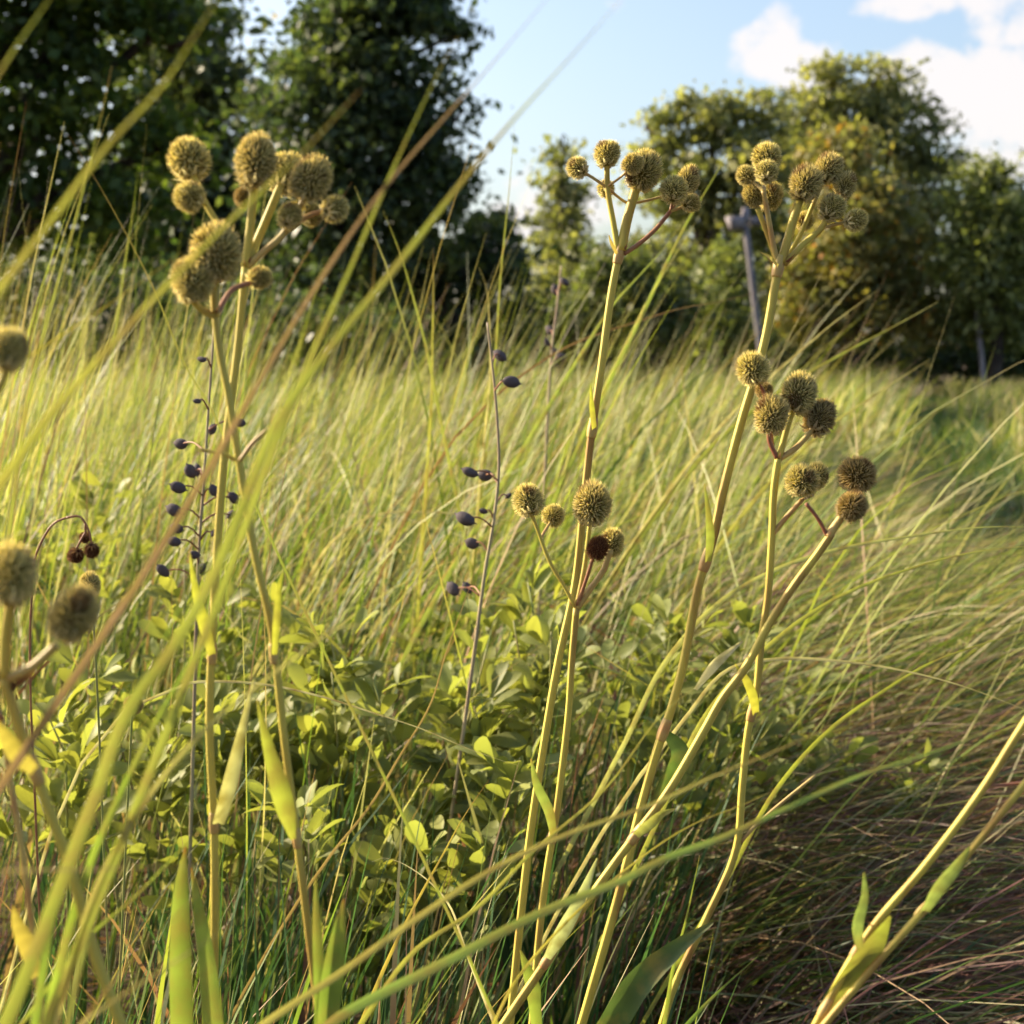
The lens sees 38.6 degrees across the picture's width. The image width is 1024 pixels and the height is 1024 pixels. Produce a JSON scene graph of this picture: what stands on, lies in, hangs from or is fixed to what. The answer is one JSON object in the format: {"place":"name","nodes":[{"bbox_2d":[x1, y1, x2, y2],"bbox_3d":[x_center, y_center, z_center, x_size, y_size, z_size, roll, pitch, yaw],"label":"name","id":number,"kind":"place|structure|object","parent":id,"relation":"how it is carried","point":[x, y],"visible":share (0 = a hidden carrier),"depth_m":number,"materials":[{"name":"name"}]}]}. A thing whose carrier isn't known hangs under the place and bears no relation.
{"place":"outdoors","nodes":[
{"label":"outdoors","id":0,"kind":"place"},
{"bbox_2d":[0,305,1023,1023],"bbox_3d":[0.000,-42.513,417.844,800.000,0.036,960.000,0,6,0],"label":"ground","id":1,"kind":"structure","parent":0,"point":[136,919],"depth_m":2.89,"materials":[{"name":"green plant"}]},
{"bbox_2d":[0,325,31,394],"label":"rattlesnake master","id":2,"kind":"object","parent":1,"relation":"on","point":[14,347],"visible":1,"depth_m":0.54,"materials":[{"name":"plant"}]},
{"bbox_2d":[0,710,44,1023],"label":"rattlesnake master","id":3,"kind":"object","parent":1,"relation":"on","point":[23,935],"visible":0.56,"depth_m":0.68,"materials":[{"name":"green plant"}]},
{"bbox_2d":[0,0,48,73],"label":"grass blade","id":4,"kind":"object","parent":1,"relation":"on","point":[11,54],"depth_m":0.43,"materials":[{"name":"green plant"}]},
{"bbox_2d":[0,515,85,539],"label":"grass blade","id":5,"kind":"object","parent":1,"relation":"on","point":[33,529],"depth_m":0.60,"materials":[{"name":"green plant"}]},
{"bbox_2d":[0,378,86,454],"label":"grass blade","id":6,"kind":"object","parent":1,"relation":"on","point":[8,446],"depth_m":0.44,"materials":[{"name":"green plant"}]},
{"bbox_2d":[6,68,111,543],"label":"grass blade","id":7,"kind":"object","parent":1,"relation":"on","point":[9,531],"depth_m":0.70,"materials":[{"name":"plant"}]},
{"bbox_2d":[0,537,126,1023],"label":"rattlesnake master","id":8,"kind":"object","parent":1,"relation":"on","point":[72,615],"visible":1,"depth_m":0.59,"materials":[{"name":"green plant"}]},
{"bbox_2d":[29,515,100,1008],"bbox_3d":[-0.294,0.449,1.003,0.050,0.899,0.015,0,6,0],"label":"rattlesnake master","id":9,"kind":"object","parent":1,"relation":"on","point":[76,554],"visible":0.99,"depth_m":0.96,"materials":[{"name":"green plant"}]},
{"bbox_2d":[0,471,153,881],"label":"wild indigo bush","id":10,"kind":"object","parent":1,"relation":"on","point":[101,518],"visible":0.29,"depth_m":2.65,"materials":[{"name":"green plant"}]},
{"bbox_2d":[78,570,111,1022],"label":"rattlesnake master","id":11,"kind":"object","parent":1,"relation":"on","point":[90,576],"visible":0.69,"depth_m":1.17,"materials":[{"name":"green plant"}]},
{"bbox_2d":[12,252,181,369],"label":"grass blade","id":12,"kind":"object","parent":1,"relation":"on","point":[41,348],"depth_m":0.61,"materials":[{"name":"green plant"}]},
{"bbox_2d":[0,865,214,873],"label":"grass blade","id":13,"kind":"object","parent":1,"relation":"on","point":[32,869],"depth_m":0.47,"materials":[{"name":"green plant"}]},
{"bbox_2d":[0,0,216,294],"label":"grass blade","id":14,"kind":"object","parent":1,"relation":"on","point":[5,281],"depth_m":0.41,"materials":[{"name":"green plant"}]},
{"bbox_2d":[0,237,231,395],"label":"shrub","id":15,"kind":"object","parent":1,"relation":"on","point":[115,284],"visible":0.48,"depth_m":15.65,"materials":[{"name":"green plant"}]},
{"bbox_2d":[31,531,219,1023],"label":"grass blade","id":16,"kind":"object","parent":1,"relation":"on","point":[39,994],"depth_m":0.58,"materials":[{"name":"green plant"}]},
{"bbox_2d":[118,696,143,1002],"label":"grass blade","id":17,"kind":"object","parent":1,"relation":"on","point":[140,707],"visible":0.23,"depth_m":1.08,"materials":[{"name":"green plant"}]},
{"bbox_2d":[0,0,268,285],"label":"broadleaf tree","id":18,"kind":"object","parent":1,"relation":"on","point":[58,37],"visible":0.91,"depth_m":10.64,"materials":[{"name":"green plant"}]},
{"bbox_2d":[20,764,264,1023],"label":"grass blade","id":19,"kind":"object","parent":1,"relation":"on","point":[26,1017],"depth_m":0.64,"materials":[{"name":"green plant"}]},
{"bbox_2d":[43,559,244,1016],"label":"grass blade","id":20,"kind":"object","parent":1,"relation":"on","point":[65,944],"depth_m":0.60,"materials":[{"name":"green plant"}]},
{"bbox_2d":[0,637,294,1023],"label":"wild indigo bush","id":21,"kind":"object","parent":1,"relation":"on","point":[63,760],"visible":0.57,"depth_m":1.67,"materials":[{"name":"green plant"}]},
{"bbox_2d":[80,865,228,1023],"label":"grass blade","id":22,"kind":"object","parent":1,"relation":"on","point":[104,993],"depth_m":0.54,"materials":[{"name":"green plant"}]},
{"bbox_2d":[27,0,306,391],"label":"broadleaf tree","id":23,"kind":"object","parent":1,"relation":"on","point":[185,90],"visible":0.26,"depth_m":22.54,"materials":[{"name":"green plant"}]},
{"bbox_2d":[81,910,253,1023],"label":"grass blade","id":24,"kind":"object","parent":1,"relation":"on","point":[87,1019],"depth_m":0.50,"materials":[{"name":"plant"}]},
{"bbox_2d":[27,550,312,1023],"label":"wild indigo bush","id":25,"kind":"object","parent":1,"relation":"on","point":[166,591],"visible":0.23,"depth_m":2.01,"materials":[{"name":"green plant"}]},
{"bbox_2d":[0,90,359,492],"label":"grass blade","id":26,"kind":"object","parent":1,"relation":"on","point":[6,475],"depth_m":0.46,"materials":[{"name":"plant"}]},
{"bbox_2d":[64,612,306,1023],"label":"grass blade","id":27,"kind":"object","parent":1,"relation":"on","point":[75,989],"depth_m":0.58,"materials":[{"name":"green plant"}]},
{"bbox_2d":[156,333,245,918],"bbox_3d":[-0.336,0.320,1.594,0.091,1.034,0.102,0,6,0],"label":"wild indigo stalk","id":28,"kind":"object","parent":1,"relation":"on","point":[190,471],"visible":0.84,"depth_m":1.56,"materials":[{"name":"plant"}]},
{"bbox_2d":[41,38,457,1023],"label":"grass blade","id":29,"kind":"object","parent":1,"relation":"on","point":[139,796],"depth_m":0.55,"materials":[{"name":"plant"}]},
{"bbox_2d":[0,680,504,1011],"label":"grass blade","id":30,"kind":"object","parent":1,"relation":"on","point":[105,734],"depth_m":1.28,"materials":[{"name":"green plant"}]},
{"bbox_2d":[168,218,345,1023],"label":"rattlesnake master","id":31,"kind":"object","parent":1,"relation":"on","point":[210,268],"visible":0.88,"depth_m":0.75,"materials":[{"name":"green plant"}]},
{"bbox_2d":[166,129,350,1023],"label":"rattlesnake master","id":32,"kind":"object","parent":1,"relation":"on","point":[260,162],"visible":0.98,"depth_m":0.79,"materials":[{"name":"green plant"}]},
{"bbox_2d":[0,0,545,795],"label":"grass blade","id":33,"kind":"object","parent":1,"relation":"on","point":[74,676],"depth_m":0.54,"materials":[{"name":"green plant"}]},
{"bbox_2d":[103,265,456,398],"bbox_3d":[-2.818,-1.906,17.766,4.334,2.228,2.850,0,6,0],"label":"shrub","id":34,"kind":"object","parent":1,"relation":"on","point":[317,310],"visible":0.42,"depth_m":17.39,"materials":[{"name":"green plant"}]},
{"bbox_2d":[72,141,498,1023],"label":"grass blade","id":35,"kind":"object","parent":1,"relation":"on","point":[338,683],"depth_m":0.88,"materials":[{"name":"green plant"}]},
{"bbox_2d":[52,625,535,1023],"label":"grass blade","id":36,"kind":"object","parent":1,"relation":"on","point":[58,1011],"depth_m":0.55,"materials":[{"name":"green plant"}]},
{"bbox_2d":[109,737,484,1023],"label":"wild indigo bush","id":37,"kind":"object","parent":1,"relation":"on","point":[319,800],"visible":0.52,"depth_m":1.68,"materials":[{"name":"green plant"}]},
{"bbox_2d":[0,0,620,1023],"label":"grass blade","id":38,"kind":"object","parent":1,"relation":"on","point":[82,830],"depth_m":0.51,"materials":[{"name":"green plant"}]},
{"bbox_2d":[148,511,531,946],"bbox_3d":[-0.290,0.372,2.451,0.662,0.752,0.002,0,6,0],"label":"grass blade","id":39,"kind":"object","parent":1,"relation":"on","point":[338,536],"depth_m":2.42,"materials":[{"name":"green plant"}]},
{"bbox_2d":[226,560,478,1023],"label":"grass blade","id":40,"kind":"object","parent":1,"relation":"on","point":[318,873],"depth_m":1.34,"materials":[{"name":"green plant"}]},
{"bbox_2d":[208,0,522,406],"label":"broadleaf tree","id":41,"kind":"object","parent":1,"relation":"on","point":[337,59],"visible":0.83,"depth_m":19.01,"materials":[{"name":"green plant"}]},
{"bbox_2d":[217,579,542,918],"bbox_3d":[-0.255,0.409,2.533,0.487,0.664,0.592,5,8,41],"label":"wild indigo bush","id":42,"kind":"object","parent":1,"relation":"on","point":[289,620],"visible":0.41,"depth_m":2.46,"materials":[{"name":"green plant"}]},
{"bbox_2d":[198,599,575,1023],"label":"wild indigo bush","id":43,"kind":"object","parent":1,"relation":"on","point":[328,738],"visible":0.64,"depth_m":1.73,"materials":[{"name":"green plant"}]},
{"bbox_2d":[407,257,433,788],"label":"grass blade","id":44,"kind":"object","parent":1,"relation":"on","point":[422,543],"depth_m":2.31,"materials":[{"name":"green plant"}]},
{"bbox_2d":[360,780,488,1019],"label":"grass blade","id":45,"kind":"object","parent":1,"relation":"on","point":[378,981],"depth_m":1.09,"materials":[{"name":"plant"}]},
{"bbox_2d":[372,858,493,1021],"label":"grass blade","id":46,"kind":"object","parent":1,"relation":"on","point":[482,995],"depth_m":1.14,"materials":[{"name":"beige plant"}]},
{"bbox_2d":[311,734,574,1023],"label":"wild indigo bush","id":47,"kind":"object","parent":1,"relation":"on","point":[502,786],"visible":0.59,"depth_m":1.57,"materials":[{"name":"green plant"}]},
{"bbox_2d":[383,211,519,840],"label":"grass blade","id":48,"kind":"object","parent":1,"relation":"on","point":[452,479],"depth_m":2.25,"materials":[{"name":"green plant"}]},
{"bbox_2d":[342,203,571,390],"bbox_3d":[-1.246,-2.938,21.942,4.338,3.433,3.170,0,6,0],"label":"broadleaf tree","id":49,"kind":"object","parent":1,"relation":"on","point":[454,273],"visible":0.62,"depth_m":21.51,"materials":[{"name":"green plant"}]},
{"bbox_2d":[452,271,490,835],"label":"grass blade","id":50,"kind":"object","parent":1,"relation":"on","point":[482,458],"depth_m":2.30,"materials":[{"name":"green plant"}]},
{"bbox_2d":[426,322,521,1023],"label":"wild indigo stalk","id":51,"kind":"object","parent":1,"relation":"on","point":[464,519],"visible":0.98,"depth_m":1.62,"materials":[{"name":"plant"}]},
{"bbox_2d":[447,125,514,904],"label":"grass blade","id":52,"kind":"object","parent":1,"relation":"on","point":[482,485],"depth_m":2.30,"materials":[{"name":"green plant"}]},
{"bbox_2d":[292,221,683,968],"bbox_3d":[-0.052,0.164,2.248,0.620,1.208,0.003,0,6,0],"label":"grass blade","id":53,"kind":"object","parent":1,"relation":"on","point":[492,501],"depth_m":2.23,"materials":[{"name":"green plant"}]},
{"bbox_2d":[256,292,755,930],"bbox_3d":[-0.021,0.199,2.383,0.845,1.110,0.002,0,6,0],"label":"grass blade","id":54,"kind":"object","parent":1,"relation":"on","point":[454,440],"depth_m":2.35,"materials":[{"name":"green plant"}]},
{"bbox_2d":[0,106,1023,1021],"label":"tall grass","id":55,"kind":"structure","parent":1,"relation":"on","point":[146,456],"depth_m":3.55,"materials":[{"name":"green plant"}]},
{"bbox_2d":[0,358,1023,484],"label":"distant meadow grass","id":56,"kind":"structure","parent":1,"relation":"on","point":[1011,401],"depth_m":14.99,"materials":[{"name":"plant"}]},
{"bbox_2d":[358,668,720,1023],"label":"grass blade","id":57,"kind":"object","parent":1,"relation":"on","point":[401,965],"depth_m":0.83,"materials":[{"name":"green plant"}]},
{"bbox_2d":[533,265,568,720],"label":"wild indigo stalk","id":58,"kind":"object","parent":1,"relation":"on","point":[555,288],"visible":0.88,"depth_m":2.59,"materials":[{"name":"plant"}]},
{"bbox_2d":[510,134,610,381],"bbox_3d":[0.634,-4.280,26.562,2.486,5.114,2.639,-2,6,-20],"label":"broadleaf tree","id":59,"kind":"object","parent":1,"relation":"on","point":[557,218],"visible":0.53,"depth_m":26.42,"materials":[{"name":"green plant"}]},
{"bbox_2d":[511,478,625,1023],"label":"rattlesnake master","id":60,"kind":"object","parent":1,"relation":"on","point":[591,506],"visible":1,"depth_m":1.01,"materials":[{"name":"green plant"}]},
{"bbox_2d":[408,146,731,867],"bbox_3d":[0.059,0.104,2.272,0.549,1.323,0.003,0,6,0],"label":"grass blade","id":61,"kind":"object","parent":1,"relation":"on","point":[529,554],"depth_m":2.25,"materials":[{"name":"green plant"}]},
{"bbox_2d":[259,700,889,1023],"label":"grass blade","id":62,"kind":"object","parent":1,"relation":"on","point":[324,983],"depth_m":0.64,"materials":[{"name":"green plant"}]},
{"bbox_2d":[403,560,762,1023],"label":"wild indigo bush","id":63,"kind":"object","parent":1,"relation":"on","point":[523,696],"visible":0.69,"depth_m":1.82,"materials":[{"name":"green plant"}]},
{"bbox_2d":[507,139,701,1023],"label":"rattlesnake master","id":64,"kind":"object","parent":1,"relation":"on","point":[642,172],"visible":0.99,"depth_m":1.04,"materials":[{"name":"green plant"}]},
{"bbox_2d":[493,228,731,389],"bbox_3d":[1.455,-2.986,23.566,4.062,3.188,2.520,0,6,0],"label":"shrub","id":65,"kind":"object","parent":1,"relation":"on","point":[631,271],"visible":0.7,"depth_m":23.18,"materials":[{"name":"green plant"}]},
{"bbox_2d":[484,296,783,381],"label":"shrub","id":66,"kind":"object","parent":1,"relation":"on","point":[652,357],"visible":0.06,"depth_m":30.28,"materials":[{"name":"green plant"}]},
{"bbox_2d":[492,787,779,1023],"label":"grass blade","id":67,"kind":"object","parent":1,"relation":"on","point":[541,949],"depth_m":0.85,"materials":[{"name":"green plant"}]},
{"bbox_2d":[518,594,797,1018],"bbox_3d":[0.204,0.441,2.129,0.399,0.682,0.404,1,6,9],"label":"wild indigo bush","id":68,"kind":"object","parent":1,"relation":"on","point":[743,613],"visible":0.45,"depth_m":2.04,"materials":[{"name":"green plant"}]},
{"bbox_2d":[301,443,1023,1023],"bbox_3d":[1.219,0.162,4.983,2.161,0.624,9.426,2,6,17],"label":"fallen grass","id":69,"kind":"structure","parent":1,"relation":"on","point":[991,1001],"depth_m":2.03,"materials":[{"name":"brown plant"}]},
{"bbox_2d":[323,715,1023,1023],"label":"grass blade","id":70,"kind":"object","parent":1,"relation":"on","point":[353,1008],"depth_m":0.66,"materials":[{"name":"green plant"}]},
{"bbox_2d":[469,290,877,910],"bbox_3d":[0.249,0.193,2.432,0.691,1.113,0.002,0,6,0],"label":"grass blade","id":71,"kind":"object","parent":1,"relation":"on","point":[697,454],"depth_m":2.40,"materials":[{"name":"green plant"}]},
{"bbox_2d":[662,856,699,1023],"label":"grass blade","id":72,"kind":"object","parent":1,"relation":"on","point":[665,1015],"depth_m":0.99,"materials":[{"name":"green plant"}]},
{"bbox_2d":[499,454,878,1023],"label":"rattlesnake master","id":73,"kind":"object","parent":1,"relation":"on","point":[857,475],"visible":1,"depth_m":0.96,"materials":[{"name":"green plant"}]},
{"bbox_2d":[612,78,809,383],"bbox_3d":[3.798,-5.189,28.728,4.301,6.470,3.064,3,7,29],"label":"broadleaf tree","id":74,"kind":"object","parent":1,"relation":"on","point":[717,128],"visible":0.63,"depth_m":28.10,"materials":[{"name":"green plant"}]},
{"bbox_2d":[685,956,757,1023],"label":"grass blade","id":75,"kind":"object","parent":1,"relation":"on","point":[699,1011],"depth_m":0.99,"materials":[{"name":"green plant"}]},
{"bbox_2d":[577,140,869,1023],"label":"rattlesnake master","id":76,"kind":"object","parent":1,"relation":"on","point":[765,194],"visible":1,"depth_m":1.01,"materials":[{"name":"green plant"}]},
{"bbox_2d":[532,301,938,724],"bbox_3d":[0.298,0.202,2.433,0.792,1.094,0.003,0,6,0],"label":"grass blade","id":77,"kind":"object","parent":1,"relation":"on","point":[691,469],"depth_m":2.41,"materials":[{"name":"green plant"}]},
{"bbox_2d":[675,223,795,395],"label":"shrub","id":78,"kind":"object","parent":1,"relation":"on","point":[730,266],"visible":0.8,"depth_m":24.39,"materials":[{"name":"green plant"}]},
{"bbox_2d":[598,659,878,984],"bbox_3d":[0.382,0.490,2.261,0.386,0.558,0.448,-3,7,-26],"label":"wild indigo bush","id":79,"kind":"object","parent":1,"relation":"on","point":[823,745],"visible":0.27,"depth_m":2.26,"materials":[{"name":"green plant"}]},
{"bbox_2d":[461,449,1023,1023],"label":"arching grass","id":80,"kind":"structure","parent":1,"relation":"on","point":[787,907],"depth_m":2.19,"materials":[{"name":"green plant"}]},
{"bbox_2d":[725,207,765,351],"bbox_3d":[3.551,-2.844,21.818,0.761,3.347,0.330,0,6,0],"label":"lantern post","id":81,"kind":"object","parent":1,"relation":"on","point":[736,222],"visible":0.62,"depth_m":21.69,"materials":[{"name":"grey metal"}]},
{"bbox_2d":[658,349,838,1023],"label":"rattlesnake master","id":82,"kind":"object","parent":1,"relation":"on","point":[774,415],"visible":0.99,"depth_m":0.98,"materials":[{"name":"green plant"}]},
{"bbox_2d":[485,526,1017,1023],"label":"grass blade","id":83,"kind":"object","parent":1,"relation":"on","point":[647,694],"depth_m":1.53,"materials":[{"name":"green plant"}]},
{"bbox_2d":[583,359,929,815],"bbox_3d":[0.388,0.237,2.537,0.649,1.003,0.003,0,6,0],"label":"grass blade","id":84,"kind":"object","parent":1,"relation":"on","point":[749,507],"depth_m":2.51,"materials":[{"name":"green plant"}]},
{"bbox_2d":[517,657,1019,994],"bbox_3d":[0.163,0.495,1.358,0.611,0.733,0.001,0,6,0],"label":"grass blade","id":85,"kind":"object","parent":1,"relation":"on","point":[632,787],"depth_m":1.33,"materials":[{"name":"green plant"}]},
{"bbox_2d":[563,546,1023,1023],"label":"grass blade","id":86,"kind":"object","parent":1,"relation":"on","point":[707,711],"depth_m":1.48,"materials":[{"name":"green plant"}]},
{"bbox_2d":[640,632,1021,1023],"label":"grass blade","id":87,"kind":"object","parent":1,"relation":"on","point":[762,812],"depth_m":1.43,"materials":[{"name":"green plant"}]},
{"bbox_2d":[741,201,928,391],"bbox_3d":[6.505,-4.332,29.912,5.052,4.521,3.170,0,6,0],"label":"shrub","id":88,"kind":"object","parent":1,"relation":"on","point":[876,349],"visible":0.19,"depth_m":29.58,"materials":[{"name":"green plant"}]},
{"bbox_2d":[720,48,973,376],"bbox_3d":[7.629,-6.326,32.621,5.954,7.945,4.079,0,6,0],"label":"broadleaf tree","id":89,"kind":"object","parent":1,"relation":"on","point":[879,103],"visible":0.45,"depth_m":31.82,"materials":[{"name":"green plant"}]},
{"bbox_2d":[751,727,950,936],"bbox_3d":[0.499,0.544,2.327,0.289,0.437,0.385,0,6,0],"label":"wild indigo bush","id":90,"kind":"object","parent":1,"relation":"on","point":[926,767],"visible":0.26,"depth_m":2.21,"materials":[{"name":"green plant"}]},
{"bbox_2d":[758,113,971,390],"bbox_3d":[6.311,-4.439,26.581,4.518,5.435,3.331,0,6,0],"label":"broadleaf tree","id":91,"kind":"object","parent":1,"relation":"on","point":[840,260],"visible":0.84,"depth_m":25.98,"materials":[{"name":"green plant"}]},
{"bbox_2d":[811,717,1023,1023],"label":"rattlesnake master","id":92,"kind":"object","parent":1,"relation":"on","point":[870,952],"visible":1,"depth_m":0.77,"materials":[{"name":"green plant"}]},
{"bbox_2d":[872,287,1023,400],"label":"shrub","id":93,"kind":"object","parent":1,"relation":"on","point":[950,360],"visible":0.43,"depth_m":28.21,"materials":[{"name":"green plant"}]},
{"bbox_2d":[896,141,1023,404],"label":"broadleaf tree","id":94,"kind":"object","parent":1,"relation":"on","point":[991,241],"visible":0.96,"depth_m":25.37,"materials":[{"name":"green plant"}]},
{"bbox_2d":[972,259,986,394],"bbox_3d":[8.200,-3.045,25.723,0.439,2.931,0.120,0,6,0],"label":"bare pole","id":95,"kind":"object","parent":1,"relation":"on","point":[981,356],"visible":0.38,"depth_m":25.72,"materials":[{"name":"grey metal"}]},
{"bbox_2d":[941,173,1023,292],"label":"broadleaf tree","id":96,"kind":"object","parent":1,"relation":"on","point":[1020,187],"visible":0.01,"depth_m":30.59,"materials":[{"name":"green plant"}]},
{"bbox_2d":[1,0,1023,360],"label":"sky","id":97,"kind":"structure","parent":0,"point":[642,49],"materials":[{"name":"blue"}]},
{"bbox_2d":[863,392,1023,819],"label":"path grass","id":98,"kind":"structure","parent":0,"point":[942,423],"depth_m":12.07,"materials":[{"name":"green plant"}]},
{"bbox_2d":[879,397,1023,1020],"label":"path","id":99,"kind":"structure","parent":0,"point":[1001,741],"depth_m":3.76,"materials":[{"name":"brown soil"}]}
]}

